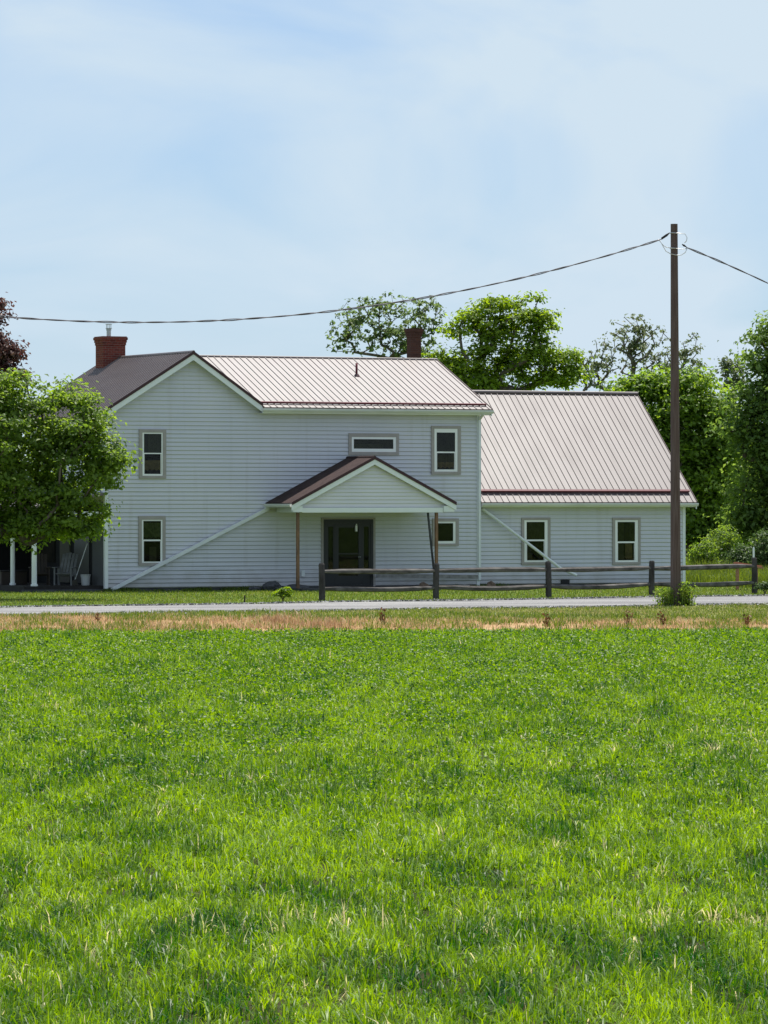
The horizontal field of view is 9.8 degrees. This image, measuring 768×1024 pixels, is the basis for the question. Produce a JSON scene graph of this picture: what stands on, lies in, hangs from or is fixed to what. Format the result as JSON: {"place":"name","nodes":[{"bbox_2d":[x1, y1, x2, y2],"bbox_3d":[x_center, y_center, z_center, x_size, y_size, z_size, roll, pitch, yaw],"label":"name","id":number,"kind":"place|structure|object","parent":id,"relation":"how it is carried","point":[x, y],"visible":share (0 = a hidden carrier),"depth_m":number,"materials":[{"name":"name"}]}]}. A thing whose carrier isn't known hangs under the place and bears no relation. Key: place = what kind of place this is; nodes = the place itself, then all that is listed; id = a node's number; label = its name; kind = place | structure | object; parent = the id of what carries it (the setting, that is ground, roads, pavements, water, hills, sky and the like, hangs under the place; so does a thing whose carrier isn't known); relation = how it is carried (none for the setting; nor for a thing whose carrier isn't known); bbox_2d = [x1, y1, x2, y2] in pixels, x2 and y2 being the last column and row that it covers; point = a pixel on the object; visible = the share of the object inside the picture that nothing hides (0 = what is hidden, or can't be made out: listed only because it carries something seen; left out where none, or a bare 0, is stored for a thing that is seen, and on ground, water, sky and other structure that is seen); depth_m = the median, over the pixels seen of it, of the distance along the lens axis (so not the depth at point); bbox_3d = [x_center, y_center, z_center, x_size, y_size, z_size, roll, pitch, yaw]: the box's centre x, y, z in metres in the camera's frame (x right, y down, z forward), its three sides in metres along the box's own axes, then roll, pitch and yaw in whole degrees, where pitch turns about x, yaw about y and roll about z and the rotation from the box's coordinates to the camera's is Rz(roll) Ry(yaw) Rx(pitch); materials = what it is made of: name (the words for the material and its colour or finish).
{"place":"outdoors","nodes":[
{"label":"outdoors","id":0,"kind":"place"},
{"bbox_2d":[0,586,767,607],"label":"lawn","id":1,"kind":"structure","parent":0,"point":[184,601],"depth_m":139.38,"materials":[{"name":"green plant"}]},
{"bbox_2d":[0,292,35,389],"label":"maroon tree","id":2,"kind":"object","parent":1,"relation":"on","point":[11,352],"visible":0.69,"depth_m":171.69,"materials":[{"name":"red plant"}]},
{"bbox_2d":[0,367,142,554],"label":"leafy tree","id":3,"kind":"object","parent":1,"relation":"on","point":[23,520],"visible":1,"depth_m":133.44,"materials":[{"name":"green plant"}]},
{"bbox_2d":[248,586,261,590],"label":"stone","id":4,"kind":"object","parent":1,"relation":"on","point":[254,588],"visible":0.66,"depth_m":146.41,"materials":[{"name":"stone"}]},
{"bbox_2d":[262,580,282,590],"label":"stone","id":5,"kind":"object","parent":1,"relation":"on","point":[272,585],"visible":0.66,"depth_m":146.33,"materials":[{"name":"stone"}]},
{"bbox_2d":[271,586,293,600],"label":"shrub","id":6,"kind":"object","parent":1,"relation":"on","point":[283,592],"visible":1,"depth_m":129.52,"materials":[{"name":"green plant"}]},
{"bbox_2d":[285,584,309,588],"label":"stone","id":7,"kind":"object","parent":1,"relation":"on","point":[294,586],"visible":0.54,"depth_m":146.75,"materials":[{"name":"stone"}]},
{"bbox_2d":[0,324,698,592],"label":"farmhouse","id":8,"kind":"object","parent":1,"relation":"on","point":[260,471],"visible":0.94,"depth_m":149.13,"materials":[{"name":"plastic"}]},
{"bbox_2d":[0,570,27,584],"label":"storage box","id":9,"kind":"object","parent":8,"relation":"on","point":[20,577],"visible":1,"depth_m":146.84,"materials":[{"name":"grey wood"}]},
{"bbox_2d":[28,553,51,584],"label":"wooden chair","id":10,"kind":"object","parent":8,"relation":"on","point":[46,573],"visible":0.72,"depth_m":146.36,"materials":[{"name":"grey wood"}]},
{"bbox_2d":[38,536,54,561],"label":"window","id":11,"kind":"structure","parent":8,"relation":"in","point":[49,550],"depth_m":149.39,"materials":[{"name":"black glass"}]},
{"bbox_2d":[52,553,77,585],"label":"slatted chair","id":12,"kind":"object","parent":8,"relation":"on","point":[68,572],"visible":1,"depth_m":146.04,"materials":[{"name":"grey wood"}]},
{"bbox_2d":[60,531,70,582],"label":"side door","id":13,"kind":"structure","parent":8,"relation":"in","point":[65,548],"depth_m":148.01,"materials":[{"name":"grey"}]},
{"bbox_2d":[72,545,86,584],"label":"broom","id":14,"kind":"object","parent":8,"relation":"on","point":[74,582],"visible":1,"depth_m":145.90,"materials":[{"name":"grey"}]},
{"bbox_2d":[74,536,89,582],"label":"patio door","id":15,"kind":"structure","parent":8,"relation":"in","point":[79,545],"depth_m":146.64,"materials":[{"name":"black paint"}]},
{"bbox_2d":[80,574,90,584],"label":"bucket","id":16,"kind":"object","parent":8,"relation":"on","point":[85,579],"visible":1,"depth_m":145.40,"materials":[{"name":"grey plastic"}]},
{"bbox_2d":[138,516,165,565],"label":"window","id":17,"kind":"structure","parent":8,"relation":"in","point":[151,529],"depth_m":145.64,"materials":[{"name":"white plastic"}]},
{"bbox_2d":[139,429,165,478],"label":"window","id":18,"kind":"structure","parent":8,"relation":"in","point":[152,442],"depth_m":145.64,"materials":[{"name":"white plastic"}]},
{"bbox_2d":[335,523,361,584],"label":"door","id":19,"kind":"structure","parent":8,"relation":"in","point":[339,580],"depth_m":148.59,"materials":[{"name":"black paint"}]},
{"bbox_2d":[348,433,398,454],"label":"window","id":20,"kind":"structure","parent":8,"relation":"in","point":[358,443],"depth_m":148.99,"materials":[{"name":"white plastic"}]},
{"bbox_2d":[432,518,458,545],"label":"window","id":21,"kind":"structure","parent":8,"relation":"in","point":[448,532],"depth_m":150.16,"materials":[{"name":"white plastic"}]},
{"bbox_2d":[431,426,460,474],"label":"window","id":22,"kind":"structure","parent":8,"relation":"in","point":[445,440],"depth_m":150.12,"materials":[{"name":"white plastic"}]},
{"bbox_2d":[521,518,550,564],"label":"window","id":23,"kind":"structure","parent":8,"relation":"in","point":[537,531],"depth_m":151.85,"materials":[{"name":"white plastic"}]},
{"bbox_2d":[612,518,640,564],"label":"window","id":24,"kind":"structure","parent":8,"relation":"in","point":[626,532],"depth_m":153.31,"materials":[{"name":"white plastic"}]},
{"bbox_2d":[103,582,661,591],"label":"wall grass","id":25,"kind":"structure","parent":1,"relation":"on","point":[210,589],"depth_m":146.34,"materials":[{"name":"green plant"}]},
{"bbox_2d":[376,574,477,578],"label":"board","id":26,"kind":"object","parent":1,"relation":"on","point":[427,576],"visible":0.86,"depth_m":149.49,"materials":[{"name":"grey wood"}]},
{"bbox_2d":[486,581,495,585],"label":"stone","id":27,"kind":"object","parent":1,"relation":"on","point":[490,583],"visible":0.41,"depth_m":150.39,"materials":[{"name":"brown stone"}]},
{"bbox_2d":[421,289,608,390],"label":"bright tree","id":28,"kind":"object","parent":1,"relation":"on","point":[510,360],"visible":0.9,"depth_m":181.61,"materials":[{"name":"green plant"}]},
{"bbox_2d":[319,557,757,600],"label":"wooden fence","id":29,"kind":"object","parent":1,"relation":"on","point":[547,569],"visible":0.92,"depth_m":135.22,"materials":[{"name":"brown wood"}]},
{"bbox_2d":[590,358,756,559],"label":"broad tree","id":30,"kind":"object","parent":1,"relation":"on","point":[697,408],"visible":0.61,"depth_m":177.12,"materials":[{"name":"green plant"}]},
{"bbox_2d":[686,532,725,570],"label":"shrub","id":31,"kind":"object","parent":1,"relation":"on","point":[701,553],"visible":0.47,"depth_m":162.76,"materials":[{"name":"green plant"}]},
{"bbox_2d":[703,522,742,563],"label":"shrub","id":32,"kind":"object","parent":1,"relation":"on","point":[724,543],"visible":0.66,"depth_m":163.76,"materials":[{"name":"green plant"}]},
{"bbox_2d":[686,556,767,587],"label":"tall weeds","id":33,"kind":"object","parent":1,"relation":"on","point":[717,575],"visible":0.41,"depth_m":154.87,"materials":[{"name":"green plant"}]},
{"bbox_2d":[702,310,767,544],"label":"tall tree","id":34,"kind":"object","parent":1,"relation":"on","point":[745,515],"visible":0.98,"depth_m":167.59,"materials":[{"name":"green plant"}]},
{"bbox_2d":[719,541,751,568],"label":"shrub","id":35,"kind":"object","parent":1,"relation":"on","point":[739,553],"visible":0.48,"depth_m":161.82,"materials":[{"name":"green plant"}]},
{"bbox_2d":[733,562,763,589],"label":"board pile","id":36,"kind":"object","parent":1,"relation":"on","point":[737,574],"visible":0.5,"depth_m":147.26,"materials":[{"name":"brown wood"}]},
{"bbox_2d":[742,528,767,566],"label":"shrub","id":37,"kind":"object","parent":1,"relation":"on","point":[761,554],"visible":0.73,"depth_m":159.72,"materials":[{"name":"green plant"}]},
{"bbox_2d":[753,581,767,594],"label":"shrub","id":38,"kind":"object","parent":1,"relation":"on","point":[762,585],"visible":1,"depth_m":139.41,"materials":[{"name":"green plant"}]},
{"bbox_2d":[0,608,767,633],"bbox_3d":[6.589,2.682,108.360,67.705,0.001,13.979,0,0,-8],"label":"dry bank","id":39,"kind":"structure","parent":0,"point":[513,625],"depth_m":106.13,"materials":[{"name":"beige plant"}]},
{"bbox_2d":[249,612,299,625],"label":"dry tuft","id":40,"kind":"object","parent":39,"relation":"on","point":[280,619],"visible":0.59,"depth_m":104.92,"materials":[{"name":"beige plant"}]},
{"bbox_2d":[276,615,365,629],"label":"dry tuft","id":41,"kind":"object","parent":39,"relation":"on","point":[328,622],"visible":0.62,"depth_m":102.85,"materials":[{"name":"beige plant"}]},
{"bbox_2d":[378,607,386,622],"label":"dead weed","id":42,"kind":"object","parent":39,"relation":"on","point":[382,615],"visible":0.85,"depth_m":107.12,"materials":[{"name":"brown plant"}]},
{"bbox_2d":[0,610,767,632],"bbox_3d":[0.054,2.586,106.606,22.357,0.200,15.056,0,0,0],"label":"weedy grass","id":43,"kind":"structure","parent":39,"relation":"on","point":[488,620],"depth_m":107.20,"materials":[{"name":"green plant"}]},
{"bbox_2d":[542,613,550,626],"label":"dead weed","id":44,"kind":"object","parent":39,"relation":"on","point":[546,622],"visible":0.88,"depth_m":105.01,"materials":[{"name":"brown plant"}]},
{"bbox_2d":[624,610,633,625],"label":"dead weed","id":45,"kind":"object","parent":39,"relation":"on","point":[626,622],"visible":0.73,"depth_m":104.47,"materials":[{"name":"brown plant"}]},
{"bbox_2d":[657,610,666,625],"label":"dead weed","id":46,"kind":"object","parent":39,"relation":"on","point":[661,618],"visible":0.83,"depth_m":105.01,"materials":[{"name":"brown plant"}]},
{"bbox_2d":[742,614,751,624],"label":"dead weed","id":47,"kind":"object","parent":39,"relation":"on","point":[747,621],"visible":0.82,"depth_m":104.48,"materials":[{"name":"brown plant"}]},
{"bbox_2d":[0,624,767,1023],"bbox_3d":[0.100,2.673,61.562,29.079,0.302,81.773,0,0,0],"label":"field grass","id":48,"kind":"structure","parent":0,"point":[144,908],"depth_m":36.97,"materials":[{"name":"green plant"}]},
{"bbox_2d":[0,627,767,1023],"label":"clover","id":49,"kind":"object","parent":48,"relation":"on","point":[144,677],"visible":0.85,"depth_m":68.21,"materials":[{"name":"green plant"}]},
{"bbox_2d":[0,594,767,615],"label":"gravel lane","id":50,"kind":"structure","parent":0,"point":[504,603],"depth_m":125.93,"materials":[{"name":"grey gravel"}]},
{"bbox_2d":[0,0,767,458],"label":"sky","id":51,"kind":"structure","parent":0,"point":[161,160],"materials":[{"name":"blue"}]},
{"bbox_2d":[1,602,767,621],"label":"grass verge","id":52,"kind":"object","parent":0,"point":[558,610],"depth_m":119.52,"materials":[{"name":"green plant"}]},
{"bbox_2d":[653,587,685,605],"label":"weed clump","id":53,"kind":"object","parent":52,"relation":"on","point":[666,598],"visible":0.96,"depth_m":125.54,"materials":[{"name":"green plant"}]},
{"bbox_2d":[659,224,686,605],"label":"utility pole","id":54,"kind":"object","parent":52,"relation":"on","point":[675,560],"visible":0.97,"depth_m":125.63,"materials":[{"name":"brown wood"}]},
{"bbox_2d":[0,239,661,323],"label":"service cable","id":55,"kind":"object","parent":54,"relation":"attached to","point":[419,298],"visible":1,"depth_m":119.97,"materials":[{"name":"grey plastic"}]},
{"bbox_2d":[686,247,767,283],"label":"service cable","id":56,"kind":"object","parent":54,"relation":"attached to","point":[698,252],"visible":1,"depth_m":126.30,"materials":[{"name":"grey plastic"}]},
{"bbox_2d":[674,581,697,605],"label":"weed clump","id":57,"kind":"object","parent":52,"relation":"on","point":[687,598],"visible":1,"depth_m":125.60,"materials":[{"name":"green plant"}]},
{"label":"ground","id":58,"kind":"structure","parent":0,"visible":0},
{"bbox_2d":[325,290,446,357],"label":"airy tree","id":59,"kind":"object","parent":58,"relation":"on","point":[389,331],"visible":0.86,"depth_m":189.81,"materials":[{"name":"green plant"}]},
{"bbox_2d":[578,314,706,391],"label":"bare branched tree","id":60,"kind":"object","parent":58,"relation":"on","point":[637,344],"visible":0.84,"depth_m":234.79,"materials":[{"name":"green plant"}]},
{"bbox_2d":[694,390,767,550],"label":"hedgerow tree","id":61,"kind":"object","parent":58,"relation":"on","point":[738,471],"visible":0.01,"depth_m":188.99,"materials":[{"name":"green plant"}]},
{"bbox_2d":[712,355,750,406],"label":"slender tree","id":62,"kind":"object","parent":58,"relation":"on","point":[734,375],"visible":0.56,"depth_m":214.75,"materials":[{"name":"green plant"}]}
]}

